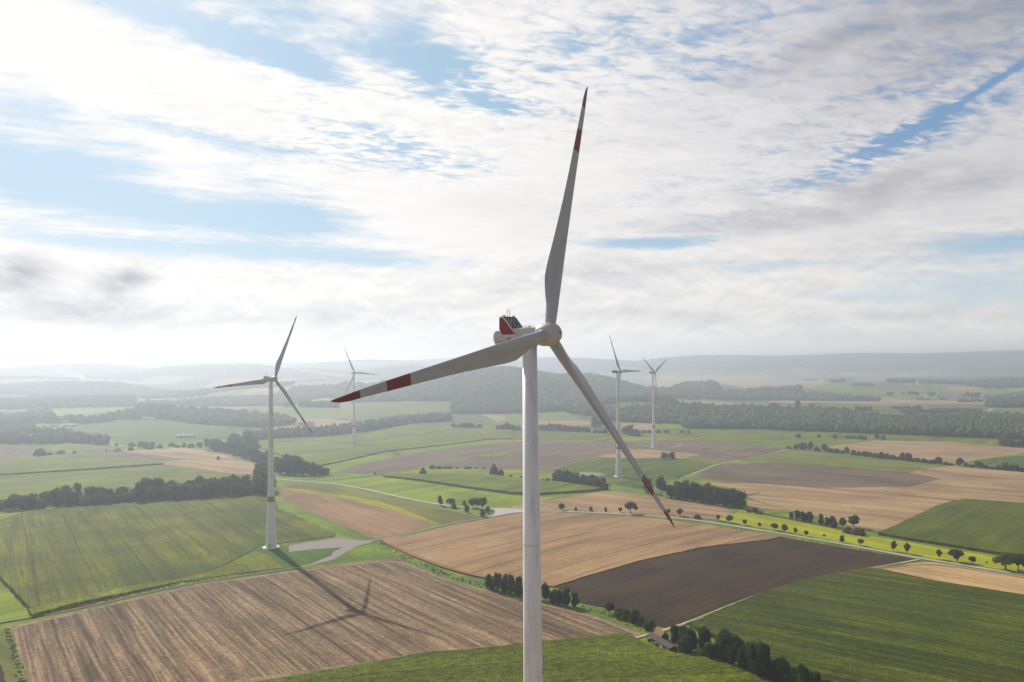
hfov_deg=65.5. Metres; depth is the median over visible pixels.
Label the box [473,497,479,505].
tree
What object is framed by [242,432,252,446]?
tree
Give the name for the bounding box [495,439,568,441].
crop field
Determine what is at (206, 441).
tree
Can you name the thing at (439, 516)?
crop strip
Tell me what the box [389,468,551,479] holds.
meadow strip
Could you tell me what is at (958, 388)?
field
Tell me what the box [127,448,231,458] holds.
crop field
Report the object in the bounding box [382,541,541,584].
headland
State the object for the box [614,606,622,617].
tree
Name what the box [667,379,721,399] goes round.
forest
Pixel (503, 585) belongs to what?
tree
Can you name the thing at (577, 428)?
tree
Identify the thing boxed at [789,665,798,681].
tree
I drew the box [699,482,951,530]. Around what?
crop field
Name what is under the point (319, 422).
field
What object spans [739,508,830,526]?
track
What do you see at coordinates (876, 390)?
field
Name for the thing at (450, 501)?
tree
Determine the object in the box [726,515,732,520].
tree
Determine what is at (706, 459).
crop field
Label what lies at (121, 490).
tree
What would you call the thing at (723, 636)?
tree
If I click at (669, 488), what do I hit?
tree
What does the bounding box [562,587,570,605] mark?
tree
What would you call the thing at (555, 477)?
tree
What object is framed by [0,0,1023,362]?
sky
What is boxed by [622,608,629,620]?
tree
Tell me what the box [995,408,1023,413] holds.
field
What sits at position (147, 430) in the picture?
crop field
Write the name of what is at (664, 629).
track
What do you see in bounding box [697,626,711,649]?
tree
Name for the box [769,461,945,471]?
track
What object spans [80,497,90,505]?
tree
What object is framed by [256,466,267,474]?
tree
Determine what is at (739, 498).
tree
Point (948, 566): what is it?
headland
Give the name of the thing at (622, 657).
maize field
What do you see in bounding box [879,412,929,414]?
field
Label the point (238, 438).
tree
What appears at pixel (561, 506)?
tree
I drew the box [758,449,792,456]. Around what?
track
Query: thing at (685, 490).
tree
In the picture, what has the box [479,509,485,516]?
tree
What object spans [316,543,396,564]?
lawn
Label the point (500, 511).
parking area
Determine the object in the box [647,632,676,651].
field barn
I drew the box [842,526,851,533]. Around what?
bush
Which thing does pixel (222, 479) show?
tree
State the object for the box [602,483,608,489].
tree
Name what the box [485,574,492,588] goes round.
tree
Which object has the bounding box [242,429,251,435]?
tree
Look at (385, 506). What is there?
crop strip
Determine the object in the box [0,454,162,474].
maize field
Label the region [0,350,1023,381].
forest
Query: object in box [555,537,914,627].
ploughed field
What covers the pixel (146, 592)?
grass strip
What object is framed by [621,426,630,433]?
tree
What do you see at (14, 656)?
undergrowth
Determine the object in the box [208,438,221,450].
tree
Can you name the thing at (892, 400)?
field
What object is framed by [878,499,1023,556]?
maize field
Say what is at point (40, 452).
tree
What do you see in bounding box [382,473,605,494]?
maize field
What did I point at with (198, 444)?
tree
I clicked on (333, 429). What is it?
forest
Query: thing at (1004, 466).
tree
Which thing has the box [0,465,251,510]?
crop field
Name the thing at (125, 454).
crop field
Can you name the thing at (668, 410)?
forest
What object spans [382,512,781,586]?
grain field
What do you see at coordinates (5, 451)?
crop field
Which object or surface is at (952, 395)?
field
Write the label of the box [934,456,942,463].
tree
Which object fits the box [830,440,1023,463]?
crop field
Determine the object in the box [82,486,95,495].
tree
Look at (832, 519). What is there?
tree
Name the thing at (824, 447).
tree
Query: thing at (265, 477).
tree
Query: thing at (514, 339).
wind turbine
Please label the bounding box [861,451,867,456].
bush
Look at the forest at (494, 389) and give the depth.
2820.34 m
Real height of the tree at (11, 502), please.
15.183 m
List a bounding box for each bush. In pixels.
[187,443,194,447]
[419,468,426,473]
[489,463,497,474]
[497,469,504,475]
[628,429,640,435]
[693,514,701,518]
[769,403,780,406]
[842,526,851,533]
[850,527,858,534]
[856,529,865,535]
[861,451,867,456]
[876,452,884,458]
[919,458,927,462]
[927,460,935,463]
[994,465,1001,469]
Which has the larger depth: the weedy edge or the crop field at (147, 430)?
the crop field at (147, 430)
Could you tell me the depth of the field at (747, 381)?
6638.47 m
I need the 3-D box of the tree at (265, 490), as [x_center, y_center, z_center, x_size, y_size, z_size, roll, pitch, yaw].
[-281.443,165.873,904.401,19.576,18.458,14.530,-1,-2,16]
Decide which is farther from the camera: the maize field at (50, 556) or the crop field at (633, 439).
the crop field at (633, 439)
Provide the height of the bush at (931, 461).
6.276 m
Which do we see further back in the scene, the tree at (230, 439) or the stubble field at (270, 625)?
the tree at (230, 439)
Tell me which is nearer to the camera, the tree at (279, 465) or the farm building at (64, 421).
the tree at (279, 465)
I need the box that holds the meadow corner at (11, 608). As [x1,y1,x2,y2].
[0,580,30,621]
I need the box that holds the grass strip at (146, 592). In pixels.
[4,567,294,621]
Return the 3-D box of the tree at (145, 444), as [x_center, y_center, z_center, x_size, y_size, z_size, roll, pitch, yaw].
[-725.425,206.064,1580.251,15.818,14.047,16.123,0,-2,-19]
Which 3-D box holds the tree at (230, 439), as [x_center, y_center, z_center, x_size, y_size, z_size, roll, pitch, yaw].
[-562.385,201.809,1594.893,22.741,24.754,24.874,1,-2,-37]
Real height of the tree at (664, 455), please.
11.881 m
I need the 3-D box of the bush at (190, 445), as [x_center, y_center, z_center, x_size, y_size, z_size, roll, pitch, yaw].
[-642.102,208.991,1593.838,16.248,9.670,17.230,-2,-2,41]
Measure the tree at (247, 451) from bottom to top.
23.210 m
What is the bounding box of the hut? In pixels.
[653,628,668,640]
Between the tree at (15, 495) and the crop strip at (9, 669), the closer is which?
the crop strip at (9, 669)
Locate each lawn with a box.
[256,545,341,567]
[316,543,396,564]
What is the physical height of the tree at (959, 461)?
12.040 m
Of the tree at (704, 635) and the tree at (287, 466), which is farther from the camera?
the tree at (287, 466)
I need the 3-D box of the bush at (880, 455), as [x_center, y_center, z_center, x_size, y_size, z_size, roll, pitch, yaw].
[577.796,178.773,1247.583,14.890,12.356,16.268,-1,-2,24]
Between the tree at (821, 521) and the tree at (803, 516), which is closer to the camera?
the tree at (821, 521)
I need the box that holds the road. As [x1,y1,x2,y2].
[275,478,1023,574]
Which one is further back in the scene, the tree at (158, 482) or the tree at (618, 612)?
the tree at (158, 482)
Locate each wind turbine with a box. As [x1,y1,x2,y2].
[214,316,311,548]
[331,87,674,681]
[344,348,377,443]
[609,335,638,476]
[643,358,666,446]
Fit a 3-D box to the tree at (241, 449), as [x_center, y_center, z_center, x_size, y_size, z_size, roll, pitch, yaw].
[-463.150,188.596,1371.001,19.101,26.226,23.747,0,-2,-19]
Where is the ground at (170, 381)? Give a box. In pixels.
[0,355,1023,681]
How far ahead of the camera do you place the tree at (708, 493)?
822.39 m
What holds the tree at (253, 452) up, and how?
on the ground at (170, 381)
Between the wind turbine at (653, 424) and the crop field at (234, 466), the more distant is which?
the wind turbine at (653, 424)
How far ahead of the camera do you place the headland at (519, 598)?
487.49 m
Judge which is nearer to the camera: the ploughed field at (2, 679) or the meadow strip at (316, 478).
the ploughed field at (2, 679)
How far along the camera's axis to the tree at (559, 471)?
1011.62 m
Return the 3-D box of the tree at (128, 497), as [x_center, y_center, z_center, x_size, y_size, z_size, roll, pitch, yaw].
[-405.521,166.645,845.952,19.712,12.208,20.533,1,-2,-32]
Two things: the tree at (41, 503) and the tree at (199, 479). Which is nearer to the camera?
the tree at (41, 503)
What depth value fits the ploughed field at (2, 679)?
359.73 m
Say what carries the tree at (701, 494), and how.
on the ground at (170, 381)
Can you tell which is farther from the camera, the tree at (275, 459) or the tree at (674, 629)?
the tree at (275, 459)
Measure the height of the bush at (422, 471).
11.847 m
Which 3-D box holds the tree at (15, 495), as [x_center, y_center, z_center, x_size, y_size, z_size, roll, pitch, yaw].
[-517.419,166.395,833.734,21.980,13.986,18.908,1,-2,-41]
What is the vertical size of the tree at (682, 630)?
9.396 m
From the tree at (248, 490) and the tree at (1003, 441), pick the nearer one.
the tree at (248, 490)
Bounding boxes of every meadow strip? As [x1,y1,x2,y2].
[275,481,283,492]
[276,475,374,480]
[279,508,372,539]
[333,476,562,507]
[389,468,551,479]
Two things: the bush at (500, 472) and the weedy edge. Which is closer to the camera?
the weedy edge
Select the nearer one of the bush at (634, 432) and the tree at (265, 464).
the tree at (265, 464)
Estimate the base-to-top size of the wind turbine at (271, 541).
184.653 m
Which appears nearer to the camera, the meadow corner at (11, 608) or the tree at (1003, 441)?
the meadow corner at (11, 608)
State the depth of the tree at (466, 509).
782.61 m
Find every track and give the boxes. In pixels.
[0,566,299,622]
[334,441,611,480]
[372,518,480,540]
[635,559,919,637]
[654,445,743,453]
[692,449,788,473]
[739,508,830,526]
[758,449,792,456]
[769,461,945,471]
[769,483,951,499]
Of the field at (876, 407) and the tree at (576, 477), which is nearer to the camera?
the tree at (576, 477)
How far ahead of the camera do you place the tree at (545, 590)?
468.82 m
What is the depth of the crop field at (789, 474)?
1033.38 m
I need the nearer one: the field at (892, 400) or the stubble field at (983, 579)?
the stubble field at (983, 579)
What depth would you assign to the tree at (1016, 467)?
1064.32 m
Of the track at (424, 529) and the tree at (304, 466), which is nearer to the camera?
the track at (424, 529)
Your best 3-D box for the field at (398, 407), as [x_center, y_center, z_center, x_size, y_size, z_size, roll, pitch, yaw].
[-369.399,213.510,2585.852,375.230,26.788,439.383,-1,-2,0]
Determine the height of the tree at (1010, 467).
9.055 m
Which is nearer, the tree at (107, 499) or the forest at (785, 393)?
the tree at (107, 499)
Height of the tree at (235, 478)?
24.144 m
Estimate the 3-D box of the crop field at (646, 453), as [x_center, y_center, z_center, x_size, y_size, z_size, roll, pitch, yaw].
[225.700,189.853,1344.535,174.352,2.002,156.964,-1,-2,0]
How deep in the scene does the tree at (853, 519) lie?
687.17 m
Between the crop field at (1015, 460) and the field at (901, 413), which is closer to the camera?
the crop field at (1015, 460)
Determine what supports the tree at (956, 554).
on the meadow at (766, 522)
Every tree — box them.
[2,496,19,509]
[7,493,23,501]
[17,495,36,508]
[28,492,37,502]
[33,448,46,455]
[34,498,47,507]
[38,491,51,504]
[49,486,64,506]
[59,485,73,503]
[64,490,79,506]
[73,482,82,499]
[75,495,92,505]
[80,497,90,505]
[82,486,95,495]
[93,486,115,495]
[94,498,101,504]
[103,495,112,504]
[111,494,122,503]
[115,486,129,498]
[120,492,136,502]
[133,482,146,501]
[138,478,152,491]
[142,441,149,447]
[151,478,164,494]
[157,486,168,500]
[163,480,176,487]
[165,484,181,499]
[177,483,192,499]
[184,480,195,487]
[187,484,202,498]
[192,475,208,484]
[195,442,203,446]
[200,480,215,497]
[204,438,208,447]
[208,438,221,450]
[213,479,222,497]
[217,441,226,451]
[218,477,226,494]
[223,476,236,496]
[224,442,232,452]
[226,436,234,442]
[227,474,240,492]
[231,443,239,455]
[233,434,243,444]
[234,482,244,496]
[237,443,247,457]
[241,474,250,486]
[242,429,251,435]
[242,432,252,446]
[243,447,250,459]
[244,485,254,495]
[248,436,260,449]
[249,448,258,461]
[251,476,266,494]
[254,461,263,469]
[256,451,267,462]
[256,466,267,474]
[257,471,267,477]
[260,473,275,487]
[260,479,267,494]
[262,461,267,470]
[274,457,276,471]
[275,456,285,473]
[283,456,291,474]
[290,455,302,467]
[291,457,302,474]
[298,461,309,474]
[305,462,316,474]
[313,464,322,474]
[320,468,329,474]
[438,495,442,503]
[445,498,455,504]
[464,505,469,511]
[468,498,474,506]
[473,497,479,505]
[478,497,487,506]
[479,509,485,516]
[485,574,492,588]
[491,572,501,590]
[499,574,507,592]
[504,422,509,428]
[506,573,514,593]
[514,575,522,595]
[541,582,550,599]
[547,423,552,430]
[548,588,555,603]
[552,473,557,480]
[553,589,562,604]
[556,424,562,430]
[556,469,561,480]
[558,503,564,509]
[560,470,566,481]
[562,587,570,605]
[567,473,575,482]
[571,591,579,606]
[574,473,578,483]
[575,426,580,431]
[578,476,583,484]
[585,479,592,485]
[590,474,596,485]
[591,416,597,426]
[593,478,600,486]
[596,418,602,426]
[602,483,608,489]
[604,602,615,612]
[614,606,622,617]
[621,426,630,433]
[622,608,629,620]
[624,501,638,512]
[628,609,640,622]
[637,615,644,625]
[642,477,653,492]
[642,618,655,629]
[655,475,666,490]
[660,452,667,458]
[665,484,674,497]
[667,452,674,458]
[669,624,678,641]
[673,482,681,499]
[677,625,687,639]
[677,634,692,653]
[680,479,689,500]
[685,627,697,651]
[688,482,699,501]
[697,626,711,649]
[698,485,706,502]
[701,641,716,658]
[704,484,714,504]
[712,486,721,504]
[713,626,732,661]
[721,488,729,505]
[723,632,743,664]
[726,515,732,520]
[728,488,737,506]
[734,491,746,507]
[735,641,748,668]
[743,640,760,673]
[752,639,770,676]
[765,659,779,681]
[770,523,777,529]
[773,655,791,681]
[781,524,787,532]
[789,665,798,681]
[794,399,800,406]
[794,509,800,519]
[795,662,811,681]
[798,442,807,449]
[800,511,806,520]
[805,670,822,681]
[806,512,813,521]
[808,442,813,449]
[818,514,823,524]
[821,443,827,451]
[824,517,829,525]
[829,516,836,524]
[831,521,836,528]
[839,518,846,525]
[847,515,859,524]
[891,540,896,548]
[898,452,904,460]
[903,542,910,553]
[904,452,912,460]
[926,392,935,395]
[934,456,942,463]
[936,549,941,558]
[948,548,964,561]
[955,458,963,465]
[968,556,975,562]
[974,461,983,467]
[992,552,1012,569]
[997,437,1008,445]
[1001,462,1007,469]
[1007,439,1014,446]
[1007,464,1013,470]
[1011,554,1023,571]
[1013,464,1019,470]
[1017,439,1023,446]
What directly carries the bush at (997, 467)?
on the ground at (170, 381)
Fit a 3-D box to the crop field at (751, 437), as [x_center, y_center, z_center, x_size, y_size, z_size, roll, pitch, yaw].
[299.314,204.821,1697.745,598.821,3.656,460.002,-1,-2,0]
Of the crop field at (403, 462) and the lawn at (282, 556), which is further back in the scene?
the crop field at (403, 462)
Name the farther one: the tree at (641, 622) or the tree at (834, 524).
the tree at (834, 524)
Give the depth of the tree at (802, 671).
323.44 m
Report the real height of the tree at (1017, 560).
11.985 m
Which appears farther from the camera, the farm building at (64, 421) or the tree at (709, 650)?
the farm building at (64, 421)
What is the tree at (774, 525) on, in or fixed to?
on the ground at (170, 381)
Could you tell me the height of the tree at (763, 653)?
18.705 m
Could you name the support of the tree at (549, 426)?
on the ground at (170, 381)
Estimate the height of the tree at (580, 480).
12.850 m
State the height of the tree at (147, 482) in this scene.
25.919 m
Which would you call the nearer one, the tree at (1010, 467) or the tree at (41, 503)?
the tree at (41, 503)
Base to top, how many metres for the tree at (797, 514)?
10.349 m
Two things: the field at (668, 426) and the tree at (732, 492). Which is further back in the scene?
the field at (668, 426)
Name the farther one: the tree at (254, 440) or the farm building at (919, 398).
the farm building at (919, 398)
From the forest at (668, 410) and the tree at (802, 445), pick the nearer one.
the tree at (802, 445)
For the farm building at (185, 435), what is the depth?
1796.54 m
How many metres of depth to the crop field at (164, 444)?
1680.07 m
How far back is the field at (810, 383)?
4327.54 m
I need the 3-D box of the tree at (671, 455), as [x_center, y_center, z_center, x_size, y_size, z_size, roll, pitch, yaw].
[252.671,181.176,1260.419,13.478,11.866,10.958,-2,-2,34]
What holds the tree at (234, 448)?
on the ground at (170, 381)
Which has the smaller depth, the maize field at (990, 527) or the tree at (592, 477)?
the maize field at (990, 527)
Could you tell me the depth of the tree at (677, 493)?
856.71 m
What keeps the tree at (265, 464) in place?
on the ground at (170, 381)
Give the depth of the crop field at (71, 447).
1595.22 m
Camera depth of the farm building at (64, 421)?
2226.74 m
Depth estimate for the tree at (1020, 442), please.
1407.11 m
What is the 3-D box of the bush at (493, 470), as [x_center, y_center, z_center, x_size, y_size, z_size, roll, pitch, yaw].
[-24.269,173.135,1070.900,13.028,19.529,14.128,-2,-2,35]
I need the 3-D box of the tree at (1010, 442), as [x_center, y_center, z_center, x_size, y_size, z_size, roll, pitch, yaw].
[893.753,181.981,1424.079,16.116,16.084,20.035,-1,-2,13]
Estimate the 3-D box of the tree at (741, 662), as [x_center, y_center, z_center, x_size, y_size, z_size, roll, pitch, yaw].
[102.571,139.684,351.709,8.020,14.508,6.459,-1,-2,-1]
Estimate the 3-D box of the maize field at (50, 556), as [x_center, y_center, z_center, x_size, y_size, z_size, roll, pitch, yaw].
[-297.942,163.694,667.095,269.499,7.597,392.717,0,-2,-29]
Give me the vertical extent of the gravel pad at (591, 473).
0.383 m
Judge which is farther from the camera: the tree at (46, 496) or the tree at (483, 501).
the tree at (46, 496)
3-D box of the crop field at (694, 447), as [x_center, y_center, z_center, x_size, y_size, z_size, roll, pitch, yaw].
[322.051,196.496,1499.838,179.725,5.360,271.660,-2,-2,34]
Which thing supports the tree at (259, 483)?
on the ground at (170, 381)
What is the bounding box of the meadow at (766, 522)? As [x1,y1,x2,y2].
[718,509,1023,572]
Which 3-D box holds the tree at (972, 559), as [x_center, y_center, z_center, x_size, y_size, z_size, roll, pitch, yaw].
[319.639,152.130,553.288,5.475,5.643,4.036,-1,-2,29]
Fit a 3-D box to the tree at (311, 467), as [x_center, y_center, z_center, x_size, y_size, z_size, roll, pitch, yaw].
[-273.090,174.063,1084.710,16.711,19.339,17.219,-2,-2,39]
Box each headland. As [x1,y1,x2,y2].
[13,561,641,634]
[228,635,634,681]
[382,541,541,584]
[877,564,1023,577]
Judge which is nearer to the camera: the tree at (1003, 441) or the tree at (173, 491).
the tree at (173, 491)
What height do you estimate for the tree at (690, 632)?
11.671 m
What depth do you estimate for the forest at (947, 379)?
5017.64 m
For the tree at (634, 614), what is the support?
on the ground at (170, 381)
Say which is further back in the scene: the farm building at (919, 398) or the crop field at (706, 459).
the farm building at (919, 398)
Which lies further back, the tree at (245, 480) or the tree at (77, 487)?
the tree at (245, 480)
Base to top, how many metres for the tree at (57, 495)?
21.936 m
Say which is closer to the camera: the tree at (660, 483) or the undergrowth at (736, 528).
the undergrowth at (736, 528)
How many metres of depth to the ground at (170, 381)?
2152.07 m
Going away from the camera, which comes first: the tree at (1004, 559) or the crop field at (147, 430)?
the tree at (1004, 559)
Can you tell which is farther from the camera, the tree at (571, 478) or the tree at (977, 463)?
the tree at (977, 463)
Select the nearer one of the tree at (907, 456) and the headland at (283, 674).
the headland at (283, 674)
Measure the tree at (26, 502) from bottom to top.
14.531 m
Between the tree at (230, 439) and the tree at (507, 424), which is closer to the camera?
the tree at (230, 439)
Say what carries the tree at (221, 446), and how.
on the ground at (170, 381)
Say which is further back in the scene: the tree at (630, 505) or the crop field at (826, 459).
the crop field at (826, 459)
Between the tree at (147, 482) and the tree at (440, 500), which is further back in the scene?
the tree at (147, 482)
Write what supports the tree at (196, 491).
on the ground at (170, 381)
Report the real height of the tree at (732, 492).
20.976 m
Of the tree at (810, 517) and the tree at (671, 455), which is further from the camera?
the tree at (671, 455)
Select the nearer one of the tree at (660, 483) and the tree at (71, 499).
the tree at (71, 499)
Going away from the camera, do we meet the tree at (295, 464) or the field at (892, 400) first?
the tree at (295, 464)
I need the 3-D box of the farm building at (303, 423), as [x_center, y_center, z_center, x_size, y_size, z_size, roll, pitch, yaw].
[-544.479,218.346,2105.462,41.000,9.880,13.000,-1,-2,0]
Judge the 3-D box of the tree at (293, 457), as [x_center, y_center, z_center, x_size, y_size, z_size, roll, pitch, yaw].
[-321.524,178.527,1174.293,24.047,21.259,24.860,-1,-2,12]
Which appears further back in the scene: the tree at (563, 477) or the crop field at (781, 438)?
the crop field at (781, 438)
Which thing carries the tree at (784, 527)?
on the meadow at (766, 522)
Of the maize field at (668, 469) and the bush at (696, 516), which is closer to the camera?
the bush at (696, 516)
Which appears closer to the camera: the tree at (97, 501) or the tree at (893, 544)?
the tree at (893, 544)
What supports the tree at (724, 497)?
on the ground at (170, 381)
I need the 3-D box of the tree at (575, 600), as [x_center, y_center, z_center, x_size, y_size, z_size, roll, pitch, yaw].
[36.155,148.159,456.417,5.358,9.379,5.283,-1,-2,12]
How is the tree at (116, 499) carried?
on the ground at (170, 381)
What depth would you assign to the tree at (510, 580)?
483.82 m
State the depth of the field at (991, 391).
3658.51 m
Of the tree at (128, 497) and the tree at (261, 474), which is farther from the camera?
the tree at (261, 474)
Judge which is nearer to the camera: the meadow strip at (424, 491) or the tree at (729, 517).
the tree at (729, 517)
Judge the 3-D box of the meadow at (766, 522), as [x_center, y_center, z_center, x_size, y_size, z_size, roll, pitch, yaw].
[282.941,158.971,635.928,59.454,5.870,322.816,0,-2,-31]
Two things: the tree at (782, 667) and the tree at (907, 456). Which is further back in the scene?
the tree at (907, 456)
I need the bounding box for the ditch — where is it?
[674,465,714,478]
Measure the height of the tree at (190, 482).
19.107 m
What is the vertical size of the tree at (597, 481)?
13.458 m
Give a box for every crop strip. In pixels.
[0,628,18,681]
[282,488,437,523]
[284,484,480,523]
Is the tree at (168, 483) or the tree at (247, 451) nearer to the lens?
the tree at (168, 483)
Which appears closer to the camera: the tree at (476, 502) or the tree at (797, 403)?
the tree at (476, 502)
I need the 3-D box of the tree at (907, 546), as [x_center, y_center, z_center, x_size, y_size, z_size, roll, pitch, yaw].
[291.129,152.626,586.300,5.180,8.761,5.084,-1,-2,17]
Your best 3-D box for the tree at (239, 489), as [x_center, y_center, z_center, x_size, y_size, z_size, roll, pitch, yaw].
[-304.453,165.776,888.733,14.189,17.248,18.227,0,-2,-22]
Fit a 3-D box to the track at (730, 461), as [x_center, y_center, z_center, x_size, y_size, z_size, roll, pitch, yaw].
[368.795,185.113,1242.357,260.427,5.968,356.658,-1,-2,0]
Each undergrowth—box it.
[5,569,280,681]
[380,541,651,632]
[552,509,902,556]
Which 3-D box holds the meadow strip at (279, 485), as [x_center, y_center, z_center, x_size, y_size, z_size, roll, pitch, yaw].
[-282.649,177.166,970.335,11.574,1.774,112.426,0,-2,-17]
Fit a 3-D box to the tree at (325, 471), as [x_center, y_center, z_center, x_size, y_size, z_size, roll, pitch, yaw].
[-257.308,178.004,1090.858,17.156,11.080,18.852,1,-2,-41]
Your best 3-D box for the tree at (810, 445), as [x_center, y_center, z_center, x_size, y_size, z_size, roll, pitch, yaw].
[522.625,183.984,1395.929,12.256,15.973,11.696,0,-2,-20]
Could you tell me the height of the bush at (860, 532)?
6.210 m
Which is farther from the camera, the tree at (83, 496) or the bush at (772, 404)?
the bush at (772, 404)
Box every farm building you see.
[60,420,70,423]
[63,423,76,426]
[177,434,194,437]
[298,422,313,425]
[912,397,924,399]
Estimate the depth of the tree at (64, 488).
846.69 m
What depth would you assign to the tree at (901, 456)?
1211.36 m
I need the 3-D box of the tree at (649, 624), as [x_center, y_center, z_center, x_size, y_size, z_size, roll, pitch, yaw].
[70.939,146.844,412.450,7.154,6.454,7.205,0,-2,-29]
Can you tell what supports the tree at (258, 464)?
on the ground at (170, 381)
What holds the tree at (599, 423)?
on the ground at (170, 381)
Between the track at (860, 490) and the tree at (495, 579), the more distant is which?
the track at (860, 490)
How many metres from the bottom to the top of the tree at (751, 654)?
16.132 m
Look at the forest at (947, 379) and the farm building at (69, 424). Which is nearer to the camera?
the farm building at (69, 424)
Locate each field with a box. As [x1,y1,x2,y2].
[0,407,133,415]
[0,444,127,450]
[0,446,71,456]
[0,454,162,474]
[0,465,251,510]
[0,495,335,608]
[0,665,5,681]
[13,557,638,681]
[74,418,254,441]
[76,451,182,460]
[113,434,229,446]
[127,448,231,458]
[160,459,254,473]
[255,632,774,681]
[258,423,511,465]
[273,418,351,429]
[276,490,432,538]
[311,398,328,401]
[323,440,516,473]
[335,441,554,473]
[355,401,450,414]
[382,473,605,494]
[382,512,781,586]
[435,441,648,470]
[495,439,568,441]
[512,429,767,446]
[512,491,736,518]
[539,421,590,425]
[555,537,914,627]
[558,457,711,489]
[597,449,699,457]
[610,437,667,441]
[621,423,656,429]
[636,439,738,453]
[643,375,767,387]
[655,423,686,428]
[688,456,723,463]
[692,568,1023,681]
[695,462,940,486]
[696,446,784,460]
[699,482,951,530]
[764,450,949,471]
[768,380,824,387]
[768,397,983,404]
[768,430,1018,447]
[780,403,986,410]
[804,385,953,395]
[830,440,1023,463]
[833,466,1023,502]
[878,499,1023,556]
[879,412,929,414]
[884,393,938,399]
[885,562,1023,593]
[936,393,970,397]
[945,386,982,390]
[955,389,1023,394]
[970,456,1023,467]
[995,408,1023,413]
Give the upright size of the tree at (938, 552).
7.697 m
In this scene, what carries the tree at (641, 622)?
on the ground at (170, 381)
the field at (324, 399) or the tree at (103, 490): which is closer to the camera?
the tree at (103, 490)
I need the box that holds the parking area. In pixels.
[483,508,522,517]
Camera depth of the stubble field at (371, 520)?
772.34 m
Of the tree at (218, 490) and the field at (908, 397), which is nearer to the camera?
the tree at (218, 490)
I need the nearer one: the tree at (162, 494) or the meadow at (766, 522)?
the meadow at (766, 522)
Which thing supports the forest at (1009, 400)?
on the ground at (170, 381)
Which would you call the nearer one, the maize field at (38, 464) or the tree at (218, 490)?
the tree at (218, 490)
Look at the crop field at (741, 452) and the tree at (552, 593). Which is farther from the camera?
the crop field at (741, 452)
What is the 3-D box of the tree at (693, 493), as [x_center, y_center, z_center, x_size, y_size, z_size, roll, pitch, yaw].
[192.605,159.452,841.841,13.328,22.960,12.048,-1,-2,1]
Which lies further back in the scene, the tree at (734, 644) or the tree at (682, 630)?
the tree at (682, 630)
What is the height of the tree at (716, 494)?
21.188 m
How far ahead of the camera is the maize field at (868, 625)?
407.74 m
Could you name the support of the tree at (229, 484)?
on the ground at (170, 381)
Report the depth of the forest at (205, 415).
2257.74 m
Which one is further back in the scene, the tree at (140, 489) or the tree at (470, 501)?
the tree at (140, 489)
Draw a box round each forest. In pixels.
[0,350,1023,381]
[0,380,257,406]
[0,393,137,411]
[0,411,109,444]
[60,402,296,426]
[221,380,363,407]
[251,411,451,438]
[328,365,680,413]
[566,398,714,422]
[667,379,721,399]
[679,403,1023,438]
[703,384,880,400]
[802,375,1023,385]
[899,394,991,412]
[966,377,1023,407]
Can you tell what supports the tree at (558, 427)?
on the ground at (170, 381)
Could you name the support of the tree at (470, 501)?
on the ground at (170, 381)
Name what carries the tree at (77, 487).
on the ground at (170, 381)
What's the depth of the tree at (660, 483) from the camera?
878.77 m
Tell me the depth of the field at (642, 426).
1987.90 m
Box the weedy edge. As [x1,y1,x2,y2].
[28,552,282,617]
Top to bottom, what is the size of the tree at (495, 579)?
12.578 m
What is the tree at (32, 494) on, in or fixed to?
on the ground at (170, 381)
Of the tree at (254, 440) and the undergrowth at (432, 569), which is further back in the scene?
the tree at (254, 440)
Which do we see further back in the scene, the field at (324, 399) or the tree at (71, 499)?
the field at (324, 399)
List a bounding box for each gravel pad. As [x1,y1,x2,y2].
[288,538,371,566]
[580,472,604,475]
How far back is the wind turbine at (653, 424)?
1466.45 m
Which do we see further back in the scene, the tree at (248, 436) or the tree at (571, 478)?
the tree at (248, 436)
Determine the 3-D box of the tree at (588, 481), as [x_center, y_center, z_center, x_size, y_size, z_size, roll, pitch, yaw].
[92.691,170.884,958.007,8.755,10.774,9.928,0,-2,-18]
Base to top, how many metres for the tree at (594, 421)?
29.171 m
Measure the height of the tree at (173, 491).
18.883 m
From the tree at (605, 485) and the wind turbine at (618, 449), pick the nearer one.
the tree at (605, 485)
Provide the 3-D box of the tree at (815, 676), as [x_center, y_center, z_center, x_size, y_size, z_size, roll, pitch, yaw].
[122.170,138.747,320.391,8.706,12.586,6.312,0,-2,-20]
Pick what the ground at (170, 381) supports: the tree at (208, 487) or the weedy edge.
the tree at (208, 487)
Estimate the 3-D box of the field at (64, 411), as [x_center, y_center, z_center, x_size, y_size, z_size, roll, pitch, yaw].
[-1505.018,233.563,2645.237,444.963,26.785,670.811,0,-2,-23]
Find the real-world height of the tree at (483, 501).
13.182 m
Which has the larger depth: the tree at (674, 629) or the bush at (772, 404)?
the bush at (772, 404)
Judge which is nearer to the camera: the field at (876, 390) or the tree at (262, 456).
the tree at (262, 456)
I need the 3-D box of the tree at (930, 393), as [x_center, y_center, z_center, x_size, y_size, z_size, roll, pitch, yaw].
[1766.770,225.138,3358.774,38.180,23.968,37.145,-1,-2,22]
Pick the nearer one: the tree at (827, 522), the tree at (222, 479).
the tree at (827, 522)
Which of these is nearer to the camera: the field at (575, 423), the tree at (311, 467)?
the tree at (311, 467)
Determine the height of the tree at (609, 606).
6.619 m
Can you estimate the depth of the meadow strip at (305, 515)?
720.81 m

